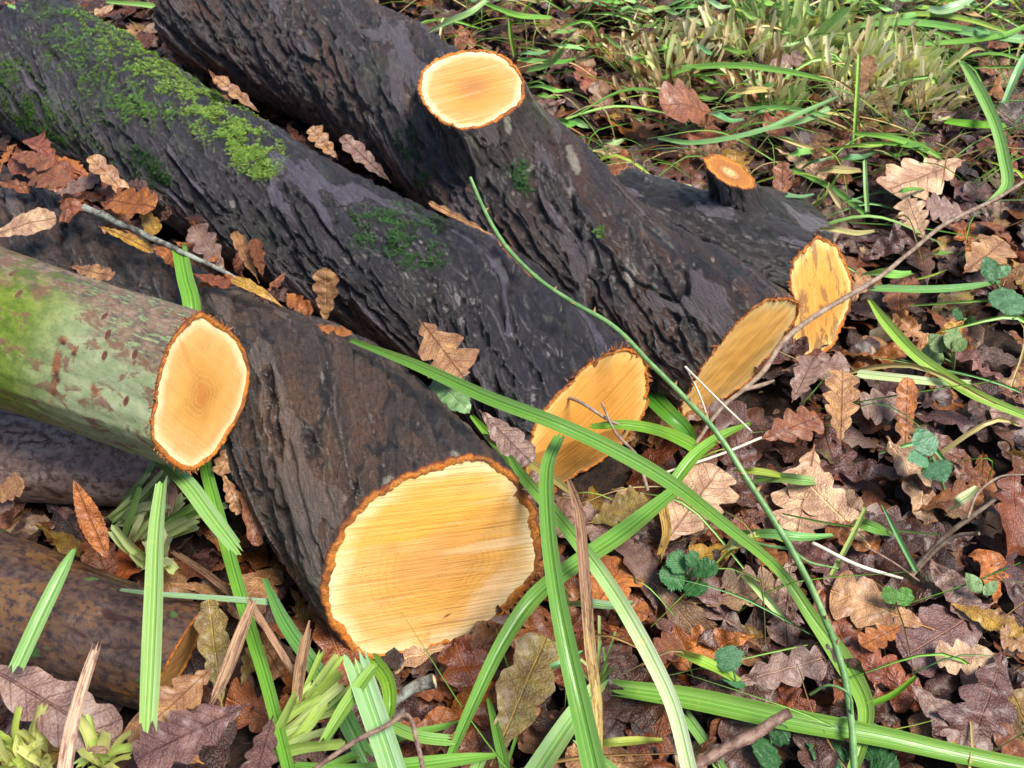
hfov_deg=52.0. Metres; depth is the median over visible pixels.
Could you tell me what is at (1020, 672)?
oak leaf
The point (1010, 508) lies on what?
oak leaf
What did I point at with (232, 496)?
oak leaf
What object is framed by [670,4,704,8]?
sedge leaf
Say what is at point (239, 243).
oak leaf
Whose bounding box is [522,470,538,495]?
oak leaf
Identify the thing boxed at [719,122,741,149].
oak leaf
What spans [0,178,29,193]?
oak leaf
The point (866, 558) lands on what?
oak leaf
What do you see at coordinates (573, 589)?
oak leaf
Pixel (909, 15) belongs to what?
sedge leaf
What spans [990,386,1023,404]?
oak leaf
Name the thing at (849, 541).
sedge leaf
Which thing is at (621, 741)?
sedge leaf
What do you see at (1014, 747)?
oak leaf
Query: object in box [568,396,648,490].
twig
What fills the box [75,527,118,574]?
oak leaf
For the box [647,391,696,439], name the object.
sedge leaf
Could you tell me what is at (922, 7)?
sedge leaf
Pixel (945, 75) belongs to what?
cut sedge tuft
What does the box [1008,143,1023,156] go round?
oak leaf
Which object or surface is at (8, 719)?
oak leaf
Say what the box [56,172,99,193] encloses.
oak leaf
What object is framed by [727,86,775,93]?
sedge leaf
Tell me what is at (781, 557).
oak leaf
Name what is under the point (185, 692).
oak leaf
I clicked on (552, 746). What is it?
sedge leaf
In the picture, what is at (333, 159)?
oak leaf
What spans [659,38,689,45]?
sedge leaf
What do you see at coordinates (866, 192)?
sedge leaf
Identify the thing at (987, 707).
oak leaf
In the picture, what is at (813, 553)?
oak leaf
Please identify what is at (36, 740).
cut sedge tuft
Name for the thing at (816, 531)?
oak leaf
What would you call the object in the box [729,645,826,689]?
oak leaf
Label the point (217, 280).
oak leaf
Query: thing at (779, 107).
sedge leaf
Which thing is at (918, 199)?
oak leaf
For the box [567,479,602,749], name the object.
dead sedge leaf
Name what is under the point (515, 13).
sedge leaf
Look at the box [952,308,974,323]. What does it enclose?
weed
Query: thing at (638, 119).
sedge leaf
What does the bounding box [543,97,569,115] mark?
oak leaf
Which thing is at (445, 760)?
sedge leaf
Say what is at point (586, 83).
oak leaf
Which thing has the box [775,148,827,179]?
oak leaf
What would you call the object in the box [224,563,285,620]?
oak leaf
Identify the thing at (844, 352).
oak leaf
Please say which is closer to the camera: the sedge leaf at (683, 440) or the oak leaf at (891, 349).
the sedge leaf at (683, 440)
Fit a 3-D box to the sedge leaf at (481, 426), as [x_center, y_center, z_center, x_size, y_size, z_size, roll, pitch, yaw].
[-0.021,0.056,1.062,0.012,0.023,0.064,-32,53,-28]
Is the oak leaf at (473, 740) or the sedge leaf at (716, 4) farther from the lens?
the sedge leaf at (716, 4)
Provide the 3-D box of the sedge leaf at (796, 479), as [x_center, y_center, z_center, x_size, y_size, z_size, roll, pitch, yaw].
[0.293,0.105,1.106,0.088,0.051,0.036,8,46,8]
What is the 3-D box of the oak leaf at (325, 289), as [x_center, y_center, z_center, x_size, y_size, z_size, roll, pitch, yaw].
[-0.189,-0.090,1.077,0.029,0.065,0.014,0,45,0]
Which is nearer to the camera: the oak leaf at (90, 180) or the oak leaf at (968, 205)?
the oak leaf at (90, 180)
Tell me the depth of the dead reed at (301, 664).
0.88 m
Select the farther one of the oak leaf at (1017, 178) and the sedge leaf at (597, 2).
the sedge leaf at (597, 2)
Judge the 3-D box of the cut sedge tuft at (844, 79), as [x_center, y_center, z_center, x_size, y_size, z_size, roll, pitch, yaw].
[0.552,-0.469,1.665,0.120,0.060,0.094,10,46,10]
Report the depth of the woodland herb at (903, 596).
0.98 m
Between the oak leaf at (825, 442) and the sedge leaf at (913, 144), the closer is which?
the oak leaf at (825, 442)
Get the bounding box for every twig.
[81,204,236,276]
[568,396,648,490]
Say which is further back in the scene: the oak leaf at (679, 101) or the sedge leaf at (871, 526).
the oak leaf at (679, 101)
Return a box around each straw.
[667,436,761,472]
[684,366,752,432]
[686,366,708,417]
[812,541,902,579]
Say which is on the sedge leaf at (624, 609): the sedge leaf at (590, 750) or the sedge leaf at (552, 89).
the sedge leaf at (590, 750)
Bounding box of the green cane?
[469,177,857,767]
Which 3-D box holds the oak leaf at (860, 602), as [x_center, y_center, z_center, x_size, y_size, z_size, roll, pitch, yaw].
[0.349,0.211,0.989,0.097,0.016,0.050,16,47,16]
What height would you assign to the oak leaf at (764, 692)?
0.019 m
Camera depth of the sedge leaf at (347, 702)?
0.84 m
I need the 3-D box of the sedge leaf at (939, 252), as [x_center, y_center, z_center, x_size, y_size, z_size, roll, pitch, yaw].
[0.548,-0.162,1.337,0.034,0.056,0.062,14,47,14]
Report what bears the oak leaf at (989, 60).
on the leaf litter
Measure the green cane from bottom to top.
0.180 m
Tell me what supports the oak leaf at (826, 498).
on the oak leaf at (782, 498)
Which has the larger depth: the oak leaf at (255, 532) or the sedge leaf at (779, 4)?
the sedge leaf at (779, 4)
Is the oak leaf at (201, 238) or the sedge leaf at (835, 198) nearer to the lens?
the oak leaf at (201, 238)
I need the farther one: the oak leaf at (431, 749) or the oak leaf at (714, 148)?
the oak leaf at (714, 148)
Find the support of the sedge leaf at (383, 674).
on the oak leaf at (369, 757)
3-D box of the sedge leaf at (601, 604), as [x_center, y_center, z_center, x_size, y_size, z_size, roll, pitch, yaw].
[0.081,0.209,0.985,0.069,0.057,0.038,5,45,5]
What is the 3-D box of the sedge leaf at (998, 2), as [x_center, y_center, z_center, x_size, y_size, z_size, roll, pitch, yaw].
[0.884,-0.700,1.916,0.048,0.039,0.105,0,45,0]
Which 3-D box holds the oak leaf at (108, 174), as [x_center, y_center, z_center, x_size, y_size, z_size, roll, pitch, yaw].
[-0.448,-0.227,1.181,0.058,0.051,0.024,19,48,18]
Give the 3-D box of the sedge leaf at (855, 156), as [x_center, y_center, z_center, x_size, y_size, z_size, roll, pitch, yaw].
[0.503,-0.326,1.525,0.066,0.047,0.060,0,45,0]
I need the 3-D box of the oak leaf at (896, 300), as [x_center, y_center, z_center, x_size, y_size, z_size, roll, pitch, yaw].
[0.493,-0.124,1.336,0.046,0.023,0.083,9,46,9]
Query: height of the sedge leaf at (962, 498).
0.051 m
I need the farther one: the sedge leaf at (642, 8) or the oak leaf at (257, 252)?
the sedge leaf at (642, 8)
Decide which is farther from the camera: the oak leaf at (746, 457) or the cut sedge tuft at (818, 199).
the cut sedge tuft at (818, 199)
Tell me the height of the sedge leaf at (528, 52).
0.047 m
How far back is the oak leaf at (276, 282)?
1.14 m
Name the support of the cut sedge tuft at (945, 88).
on the leaf litter
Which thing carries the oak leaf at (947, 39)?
on the leaf litter
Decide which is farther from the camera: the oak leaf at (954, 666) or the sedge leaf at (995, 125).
the sedge leaf at (995, 125)
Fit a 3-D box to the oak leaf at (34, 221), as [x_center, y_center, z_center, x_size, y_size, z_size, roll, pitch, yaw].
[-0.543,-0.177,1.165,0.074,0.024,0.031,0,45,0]
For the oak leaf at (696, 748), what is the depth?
0.91 m
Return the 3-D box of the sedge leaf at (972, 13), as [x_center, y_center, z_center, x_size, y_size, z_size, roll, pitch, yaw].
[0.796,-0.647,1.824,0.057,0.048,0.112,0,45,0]
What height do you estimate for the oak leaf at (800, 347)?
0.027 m
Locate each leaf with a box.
[0,144,16,171]
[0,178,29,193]
[0,207,55,236]
[0,471,24,502]
[0,499,13,512]
[0,665,122,758]
[1,710,80,763]
[1,735,59,767]
[3,174,48,188]
[7,151,86,178]
[8,548,76,672]
[10,151,51,171]
[22,129,55,154]
[28,164,78,189]
[49,186,64,195]
[55,155,79,162]
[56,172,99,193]
[58,191,84,224]
[68,161,88,175]
[69,264,114,280]
[73,479,108,562]
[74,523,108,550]
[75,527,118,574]
[86,154,128,192]
[98,181,127,211]
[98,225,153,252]
[99,186,157,214]
[102,212,133,233]
[105,0,155,7]
[113,534,146,578]
[119,588,269,604]
[123,712,203,763]
[126,23,140,36]
[127,177,165,204]
[132,703,249,767]
[139,211,161,234]
[139,475,167,732]
[153,246,174,268]
[153,461,242,554]
[158,666,212,723]
[159,206,173,222]
[171,582,223,594]
[171,739,222,767]
[172,243,294,767]
[174,241,219,261]
[183,215,203,222]
[186,223,225,269]
[193,273,231,288]
[194,599,229,706]
[197,274,237,287]
[208,69,231,99]
[212,449,230,476]
[214,76,259,111]
[223,475,242,514]
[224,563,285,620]
[225,677,268,732]
[230,231,258,282]
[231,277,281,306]
[232,250,243,276]
[240,491,263,545]
[240,645,265,684]
[240,715,277,767]
[248,238,265,277]
[251,286,287,304]
[262,577,372,762]
[267,272,285,290]
[278,718,333,767]
[279,694,328,722]
[286,293,312,315]
[287,123,309,147]
[294,753,496,767]
[306,125,337,159]
[308,603,359,685]
[312,267,338,319]
[318,324,351,336]
[318,648,359,720]
[319,664,378,746]
[321,720,458,767]
[329,153,338,161]
[339,134,391,182]
[343,644,405,767]
[344,712,397,763]
[350,338,874,767]
[368,653,396,718]
[390,719,454,745]
[397,696,434,755]
[398,682,496,743]
[399,717,444,754]
[413,673,453,701]
[418,319,478,377]
[428,201,493,235]
[429,0,487,32]
[429,377,470,413]
[437,634,498,730]
[447,489,676,753]
[450,719,513,767]
[452,25,485,49]
[454,411,475,430]
[470,415,509,465]
[470,760,486,767]
[479,409,535,466]
[483,432,569,494]
[485,2,551,18]
[486,699,509,767]
[489,632,558,766]
[497,239,532,277]
[505,605,582,649]
[506,454,696,767]
[508,18,515,57]
[510,50,549,56]
[511,0,544,2]
[517,57,547,63]
[519,46,549,52]
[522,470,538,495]
[525,679,608,767]
[526,46,564,72]
[526,563,592,600]
[528,84,571,92]
[528,494,534,503]
[533,57,576,64]
[533,93,555,98]
[535,506,558,537]
[537,498,638,542]
[539,433,606,767]
[540,17,578,43]
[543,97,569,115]
[545,48,574,77]
[546,28,577,33]
[547,44,588,51]
[548,650,582,670]
[552,609,596,685]
[558,118,576,126]
[559,554,590,584]
[565,740,648,767]
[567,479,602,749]
[567,599,633,608]
[568,643,627,705]
[569,63,596,100]
[570,118,588,128]
[573,50,595,67]
[573,740,618,767]
[574,0,592,1]
[574,41,602,49]
[579,43,625,62]
[588,420,698,451]
[588,485,648,526]
[590,555,643,610]
[592,0,616,7]
[593,34,621,47]
[597,74,636,90]
[599,0,612,2]
[601,139,623,144]
[601,632,664,728]
[603,680,644,749]
[603,736,662,746]
[606,149,630,174]
[608,518,661,557]
[609,25,633,31]
[611,679,1023,767]
[612,0,626,3]
[613,597,648,621]
[614,6,633,11]
[615,542,661,614]
[620,160,643,173]
[621,431,634,444]
[622,59,645,67]
[624,56,642,62]
[624,722,676,767]
[626,5,653,12]
[626,439,678,497]
[626,592,710,630]
[627,402,710,446]
[628,117,647,121]
[634,18,660,33]
[636,21,669,34]
[641,631,685,666]
[645,5,670,13]
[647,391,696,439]
[653,44,673,53]
[658,96,838,144]
[658,124,729,140]
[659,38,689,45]
[659,78,714,123]
[661,62,834,81]
[661,462,738,546]
[664,422,749,487]
[664,625,753,670]
[665,9,681,14]
[665,549,727,614]
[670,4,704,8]
[673,142,722,159]
[675,726,718,767]
[677,63,705,69]
[677,650,741,680]
[678,163,701,189]
[679,420,714,460]
[681,16,708,24]
[684,709,726,767]
[687,474,759,511]
[687,565,779,610]
[688,543,738,567]
[689,606,789,663]
[691,673,778,703]
[692,43,717,54]
[695,33,704,37]
[695,75,718,83]
[696,0,730,8]
[697,94,719,99]
[697,518,760,543]
[701,716,732,765]
[709,111,743,122]
[711,720,775,767]
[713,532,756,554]
[715,45,749,53]
[717,425,763,494]
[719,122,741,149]
[722,148,753,170]
[723,105,831,116]
[725,20,754,34]
[725,82,775,101]
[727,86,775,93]
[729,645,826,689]
[732,467,780,477]
[733,495,783,528]
[736,569,785,620]
[737,110,756,132]
[739,7,759,19]
[742,529,834,540]
[745,0,774,5]
[747,110,777,116]
[749,86,786,127]
[752,106,830,129]
[752,473,817,484]
[753,538,788,573]
[754,347,798,369]
[759,50,804,71]
[760,405,823,442]
[763,110,803,135]
[764,515,859,548]
[766,2,791,8]
[766,554,804,646]
[771,94,833,104]
[771,444,826,533]
[771,639,875,696]
[771,683,815,711]
[772,162,792,192]
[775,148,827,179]
[778,148,812,155]
[779,330,808,356]
[782,41,800,45]
[782,351,849,379]
[783,513,939,534]
[784,193,814,197]
[788,466,870,546]
[788,541,848,586]
[790,355,823,402]
[792,167,866,214]
[792,711,839,767]
[796,23,819,38]
[800,155,833,169]
[802,7,821,15]
[803,96,842,130]
[811,132,831,159]
[813,196,839,211]
[813,424,865,496]
[813,572,863,646]
[814,153,845,177]
[817,65,827,93]
[818,165,861,173]
[818,226,874,235]
[822,370,860,443]
[825,459,932,493]
[825,520,880,553]
[826,187,843,209]
[826,349,882,362]
[829,508,866,575]
[829,546,926,583]
[829,570,934,630]
[830,116,852,146]
[830,695,903,726]
[833,642,883,703]
[834,143,886,149]
[839,151,887,162]
[842,152,874,159]
[842,198,862,202]
[843,255,856,281]
[850,268,871,300]
[850,643,921,713]
[851,519,893,536]
[852,54,860,143]
[852,341,917,373]
[853,132,942,158]
[854,18,1004,37]
[855,370,970,385]
[856,509,923,552]
[858,625,901,651]
[859,56,876,97]
[860,388,920,424]
[861,220,925,261]
[861,268,913,277]
[863,160,869,213]
[866,150,909,156]
[866,675,917,705]
[867,298,1023,418]
[869,280,1000,292]
[871,5,894,11]
[874,87,892,122]
[876,158,965,199]
[876,576,987,605]
[878,11,1008,31]
[879,138,905,149]
[880,275,920,309]
[881,504,918,571]
[881,721,932,751]
[885,436,938,524]
[887,76,932,102]
[887,187,924,195]
[890,24,1023,46]
[892,309,928,350]
[893,198,928,238]
[894,141,926,146]
[894,601,995,677]
[896,377,918,443]
[899,109,914,119]
[900,12,916,18]
[902,195,926,200]
[904,518,976,555]
[904,605,915,614]
[906,5,928,8]
[907,133,942,151]
[910,683,992,750]
[913,319,965,363]
[915,423,984,485]
[919,0,973,13]
[919,479,984,518]
[921,16,951,22]
[923,0,948,4]
[924,250,952,257]
[926,192,971,221]
[929,0,951,3]
[929,115,951,123]
[930,558,993,647]
[931,108,958,148]
[931,646,1016,750]
[935,639,1008,674]
[938,194,994,229]
[939,27,1023,42]
[942,30,953,55]
[944,119,1005,127]
[945,485,979,515]
[946,107,979,132]
[946,348,1003,385]
[950,219,977,251]
[951,602,1023,638]
[951,737,979,767]
[957,48,996,75]
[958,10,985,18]
[958,59,1013,199]
[961,14,983,37]
[963,234,1016,273]
[968,381,993,442]
[968,549,1008,610]
[974,26,990,34]
[977,221,1020,261]
[986,527,1018,554]
[989,406,1023,427]
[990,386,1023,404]
[992,0,1009,5]
[993,468,1023,564]
[993,733,1023,757]
[994,57,1022,87]
[1000,623,1023,651]
[1001,54,1023,104]
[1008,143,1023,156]
[1012,286,1023,296]
[1014,171,1023,181]
[1016,666,1023,687]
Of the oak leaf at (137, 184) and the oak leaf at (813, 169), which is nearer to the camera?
the oak leaf at (137, 184)
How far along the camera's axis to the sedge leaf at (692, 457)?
1.10 m
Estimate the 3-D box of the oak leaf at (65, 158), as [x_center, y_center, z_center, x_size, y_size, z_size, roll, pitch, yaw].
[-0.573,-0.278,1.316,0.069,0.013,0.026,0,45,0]
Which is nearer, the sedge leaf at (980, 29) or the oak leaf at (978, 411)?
the oak leaf at (978, 411)
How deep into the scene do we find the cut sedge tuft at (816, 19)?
1.82 m
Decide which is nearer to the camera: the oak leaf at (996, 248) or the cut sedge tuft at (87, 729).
the cut sedge tuft at (87, 729)
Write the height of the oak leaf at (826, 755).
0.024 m
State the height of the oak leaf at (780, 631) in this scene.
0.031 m
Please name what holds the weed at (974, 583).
on the leaf litter
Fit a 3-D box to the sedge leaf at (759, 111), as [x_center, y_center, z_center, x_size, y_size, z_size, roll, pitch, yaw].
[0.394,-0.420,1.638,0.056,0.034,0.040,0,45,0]
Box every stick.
[396,673,436,707]
[695,708,792,767]
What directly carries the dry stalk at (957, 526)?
on the leaf litter
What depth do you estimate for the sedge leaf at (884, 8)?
1.84 m
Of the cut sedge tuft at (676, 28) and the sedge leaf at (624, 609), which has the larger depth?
the cut sedge tuft at (676, 28)
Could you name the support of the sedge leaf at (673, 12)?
on the leaf litter
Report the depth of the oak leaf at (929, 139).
1.58 m
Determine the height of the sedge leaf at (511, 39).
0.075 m
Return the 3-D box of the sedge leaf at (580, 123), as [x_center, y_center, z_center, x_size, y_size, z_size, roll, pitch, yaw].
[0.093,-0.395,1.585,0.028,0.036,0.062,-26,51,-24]
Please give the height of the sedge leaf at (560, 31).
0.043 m
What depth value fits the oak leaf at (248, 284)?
1.07 m
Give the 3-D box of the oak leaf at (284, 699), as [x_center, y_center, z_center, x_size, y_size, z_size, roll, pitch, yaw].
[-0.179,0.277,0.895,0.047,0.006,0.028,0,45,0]
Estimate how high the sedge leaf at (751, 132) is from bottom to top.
0.044 m
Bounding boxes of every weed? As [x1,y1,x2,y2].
[921,328,966,369]
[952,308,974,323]
[965,573,997,595]
[980,257,1023,318]
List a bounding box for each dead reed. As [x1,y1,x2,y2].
[57,641,101,767]
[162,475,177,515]
[171,551,295,662]
[209,598,256,704]
[244,594,293,675]
[292,620,311,710]
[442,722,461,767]
[657,505,670,560]
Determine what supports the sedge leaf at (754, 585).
on the leaf litter
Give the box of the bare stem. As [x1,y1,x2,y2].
[683,180,1023,458]
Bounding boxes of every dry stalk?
[864,546,919,581]
[908,474,1023,573]
[912,531,979,575]
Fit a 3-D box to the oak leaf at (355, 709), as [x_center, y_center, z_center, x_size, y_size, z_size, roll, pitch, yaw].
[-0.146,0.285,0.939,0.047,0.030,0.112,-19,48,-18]
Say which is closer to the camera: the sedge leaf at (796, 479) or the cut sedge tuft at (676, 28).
the sedge leaf at (796, 479)
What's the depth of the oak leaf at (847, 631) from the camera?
0.99 m
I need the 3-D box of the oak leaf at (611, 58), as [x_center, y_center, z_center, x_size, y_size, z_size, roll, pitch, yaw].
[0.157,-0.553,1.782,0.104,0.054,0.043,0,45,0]
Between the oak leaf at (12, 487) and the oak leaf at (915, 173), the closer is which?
the oak leaf at (12, 487)
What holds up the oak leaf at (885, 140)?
on the leaf litter
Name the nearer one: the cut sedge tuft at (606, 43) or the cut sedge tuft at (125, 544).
the cut sedge tuft at (125, 544)
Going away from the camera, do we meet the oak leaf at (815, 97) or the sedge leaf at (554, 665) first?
the sedge leaf at (554, 665)
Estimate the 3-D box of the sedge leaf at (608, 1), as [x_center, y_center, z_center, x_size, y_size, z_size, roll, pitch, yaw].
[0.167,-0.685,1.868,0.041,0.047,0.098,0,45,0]
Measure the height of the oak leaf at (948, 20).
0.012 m
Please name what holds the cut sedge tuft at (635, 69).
on the leaf litter
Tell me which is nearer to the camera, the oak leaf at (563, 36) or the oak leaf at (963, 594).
the oak leaf at (963, 594)
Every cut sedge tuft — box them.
[0,703,54,767]
[74,712,132,767]
[105,461,172,526]
[107,523,178,574]
[122,478,227,546]
[273,682,344,762]
[285,649,350,726]
[580,615,616,683]
[588,28,652,64]
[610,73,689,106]
[619,31,710,88]
[625,9,702,46]
[668,17,729,62]
[677,0,738,54]
[713,50,792,105]
[722,10,796,57]
[727,0,794,34]
[743,67,809,114]
[756,27,836,66]
[777,0,881,53]
[788,0,865,32]
[804,23,898,91]
[804,178,836,207]
[824,64,897,114]
[848,12,945,78]
[871,50,968,107]
[882,26,968,89]
[908,80,972,113]
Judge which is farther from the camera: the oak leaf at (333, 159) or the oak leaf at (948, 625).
the oak leaf at (333, 159)
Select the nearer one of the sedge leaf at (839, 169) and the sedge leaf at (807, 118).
the sedge leaf at (839, 169)
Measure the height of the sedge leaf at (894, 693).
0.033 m
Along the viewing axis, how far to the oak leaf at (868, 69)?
1.59 m
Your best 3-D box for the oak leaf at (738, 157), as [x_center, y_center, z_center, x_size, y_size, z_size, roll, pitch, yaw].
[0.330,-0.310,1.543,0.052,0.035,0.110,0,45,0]
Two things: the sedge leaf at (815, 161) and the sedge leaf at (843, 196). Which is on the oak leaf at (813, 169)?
the sedge leaf at (815, 161)
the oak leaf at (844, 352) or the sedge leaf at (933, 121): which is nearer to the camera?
the oak leaf at (844, 352)
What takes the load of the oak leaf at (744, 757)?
on the leaf litter
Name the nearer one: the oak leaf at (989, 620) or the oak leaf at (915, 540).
the oak leaf at (989, 620)
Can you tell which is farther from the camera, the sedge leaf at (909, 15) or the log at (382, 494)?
the sedge leaf at (909, 15)
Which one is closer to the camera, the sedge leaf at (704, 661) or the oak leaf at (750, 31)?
the sedge leaf at (704, 661)
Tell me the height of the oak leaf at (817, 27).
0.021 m
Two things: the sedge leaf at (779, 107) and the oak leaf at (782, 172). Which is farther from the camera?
the sedge leaf at (779, 107)
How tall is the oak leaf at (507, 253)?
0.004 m
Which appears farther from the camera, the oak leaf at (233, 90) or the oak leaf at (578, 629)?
the oak leaf at (233, 90)
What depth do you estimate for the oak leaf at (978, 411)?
1.19 m
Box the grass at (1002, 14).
[380,0,1023,767]
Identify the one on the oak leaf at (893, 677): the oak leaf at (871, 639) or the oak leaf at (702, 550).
the oak leaf at (871, 639)
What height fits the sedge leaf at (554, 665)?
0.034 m
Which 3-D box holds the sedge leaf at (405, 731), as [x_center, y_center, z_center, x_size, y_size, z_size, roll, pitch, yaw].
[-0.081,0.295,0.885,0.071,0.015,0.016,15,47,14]
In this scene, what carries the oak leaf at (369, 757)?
on the leaf litter
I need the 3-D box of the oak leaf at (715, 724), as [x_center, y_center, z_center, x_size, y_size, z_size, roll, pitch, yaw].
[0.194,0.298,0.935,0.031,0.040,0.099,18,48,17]
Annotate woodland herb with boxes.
[659,549,718,596]
[713,645,747,692]
[751,724,790,767]
[806,716,899,767]
[880,586,914,606]
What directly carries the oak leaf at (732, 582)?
on the leaf litter
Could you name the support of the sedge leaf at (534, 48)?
on the leaf litter
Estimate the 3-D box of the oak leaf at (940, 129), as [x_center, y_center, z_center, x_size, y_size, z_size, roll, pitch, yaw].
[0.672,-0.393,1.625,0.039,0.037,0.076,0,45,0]
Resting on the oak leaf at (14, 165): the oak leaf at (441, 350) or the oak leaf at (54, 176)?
the oak leaf at (54, 176)
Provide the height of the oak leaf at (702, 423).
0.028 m
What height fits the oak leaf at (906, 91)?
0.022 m
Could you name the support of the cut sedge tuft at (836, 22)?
on the leaf litter
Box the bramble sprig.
[907,428,952,489]
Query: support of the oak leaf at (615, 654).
on the leaf litter
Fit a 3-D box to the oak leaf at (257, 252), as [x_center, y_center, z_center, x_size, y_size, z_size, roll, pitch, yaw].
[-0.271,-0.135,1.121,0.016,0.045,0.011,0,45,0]
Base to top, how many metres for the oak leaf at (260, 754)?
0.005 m
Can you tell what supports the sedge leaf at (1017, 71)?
on the leaf litter
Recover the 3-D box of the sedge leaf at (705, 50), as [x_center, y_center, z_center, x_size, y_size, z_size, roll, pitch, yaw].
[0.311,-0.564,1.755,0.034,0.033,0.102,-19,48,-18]
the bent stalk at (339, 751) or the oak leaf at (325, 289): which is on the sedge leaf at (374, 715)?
the bent stalk at (339, 751)
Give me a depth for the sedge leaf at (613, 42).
1.75 m
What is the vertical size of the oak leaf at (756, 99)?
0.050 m
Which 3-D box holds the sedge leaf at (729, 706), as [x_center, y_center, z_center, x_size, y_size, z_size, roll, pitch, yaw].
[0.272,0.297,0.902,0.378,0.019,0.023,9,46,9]
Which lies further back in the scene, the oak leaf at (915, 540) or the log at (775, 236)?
the log at (775, 236)
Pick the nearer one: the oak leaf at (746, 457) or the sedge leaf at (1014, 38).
the oak leaf at (746, 457)
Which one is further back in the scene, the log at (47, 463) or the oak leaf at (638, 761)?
the log at (47, 463)
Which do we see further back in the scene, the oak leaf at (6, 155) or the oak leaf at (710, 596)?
the oak leaf at (6, 155)
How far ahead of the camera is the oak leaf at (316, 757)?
0.92 m
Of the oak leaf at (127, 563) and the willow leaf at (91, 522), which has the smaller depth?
the willow leaf at (91, 522)
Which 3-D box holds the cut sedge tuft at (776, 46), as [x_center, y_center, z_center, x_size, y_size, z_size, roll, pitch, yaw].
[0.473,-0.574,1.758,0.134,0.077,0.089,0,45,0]
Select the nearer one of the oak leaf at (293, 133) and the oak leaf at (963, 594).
the oak leaf at (963, 594)
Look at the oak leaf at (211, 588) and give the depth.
1.00 m
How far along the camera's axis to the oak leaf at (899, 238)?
1.41 m
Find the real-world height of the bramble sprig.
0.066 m
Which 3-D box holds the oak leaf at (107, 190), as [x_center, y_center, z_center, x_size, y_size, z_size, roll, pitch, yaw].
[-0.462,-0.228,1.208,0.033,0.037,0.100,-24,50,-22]
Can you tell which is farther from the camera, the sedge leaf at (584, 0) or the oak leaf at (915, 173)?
the sedge leaf at (584, 0)
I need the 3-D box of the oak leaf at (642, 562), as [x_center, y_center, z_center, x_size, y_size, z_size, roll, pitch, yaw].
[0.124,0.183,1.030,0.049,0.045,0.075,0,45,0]
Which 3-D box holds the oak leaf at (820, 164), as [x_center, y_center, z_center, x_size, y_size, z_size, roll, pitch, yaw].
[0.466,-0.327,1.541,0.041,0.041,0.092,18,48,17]
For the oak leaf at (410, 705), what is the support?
on the leaf litter
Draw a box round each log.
[0,0,652,485]
[0,164,543,659]
[0,246,249,474]
[0,409,192,509]
[0,529,200,709]
[151,0,802,415]
[616,153,853,360]
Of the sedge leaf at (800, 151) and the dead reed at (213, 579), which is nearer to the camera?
the dead reed at (213, 579)
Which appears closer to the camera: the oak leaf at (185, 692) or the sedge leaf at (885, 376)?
the oak leaf at (185, 692)
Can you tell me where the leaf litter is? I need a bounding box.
[0,0,1023,767]
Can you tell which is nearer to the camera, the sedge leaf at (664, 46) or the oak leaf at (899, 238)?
the oak leaf at (899, 238)
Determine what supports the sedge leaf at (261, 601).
on the log at (92, 606)
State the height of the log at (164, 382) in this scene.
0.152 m
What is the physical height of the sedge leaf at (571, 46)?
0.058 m
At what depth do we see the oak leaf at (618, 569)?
1.01 m
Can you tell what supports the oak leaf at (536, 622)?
on the leaf litter
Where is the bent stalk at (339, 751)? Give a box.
[313,713,424,767]
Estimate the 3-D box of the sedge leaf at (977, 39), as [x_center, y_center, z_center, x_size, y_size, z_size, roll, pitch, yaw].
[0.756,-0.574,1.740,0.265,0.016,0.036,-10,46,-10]
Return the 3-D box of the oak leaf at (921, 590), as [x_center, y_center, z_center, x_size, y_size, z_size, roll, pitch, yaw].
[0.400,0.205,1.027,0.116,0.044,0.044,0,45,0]
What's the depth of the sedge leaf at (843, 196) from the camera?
1.48 m
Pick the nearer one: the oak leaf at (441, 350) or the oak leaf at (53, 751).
the oak leaf at (53, 751)
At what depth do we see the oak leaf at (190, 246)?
1.13 m

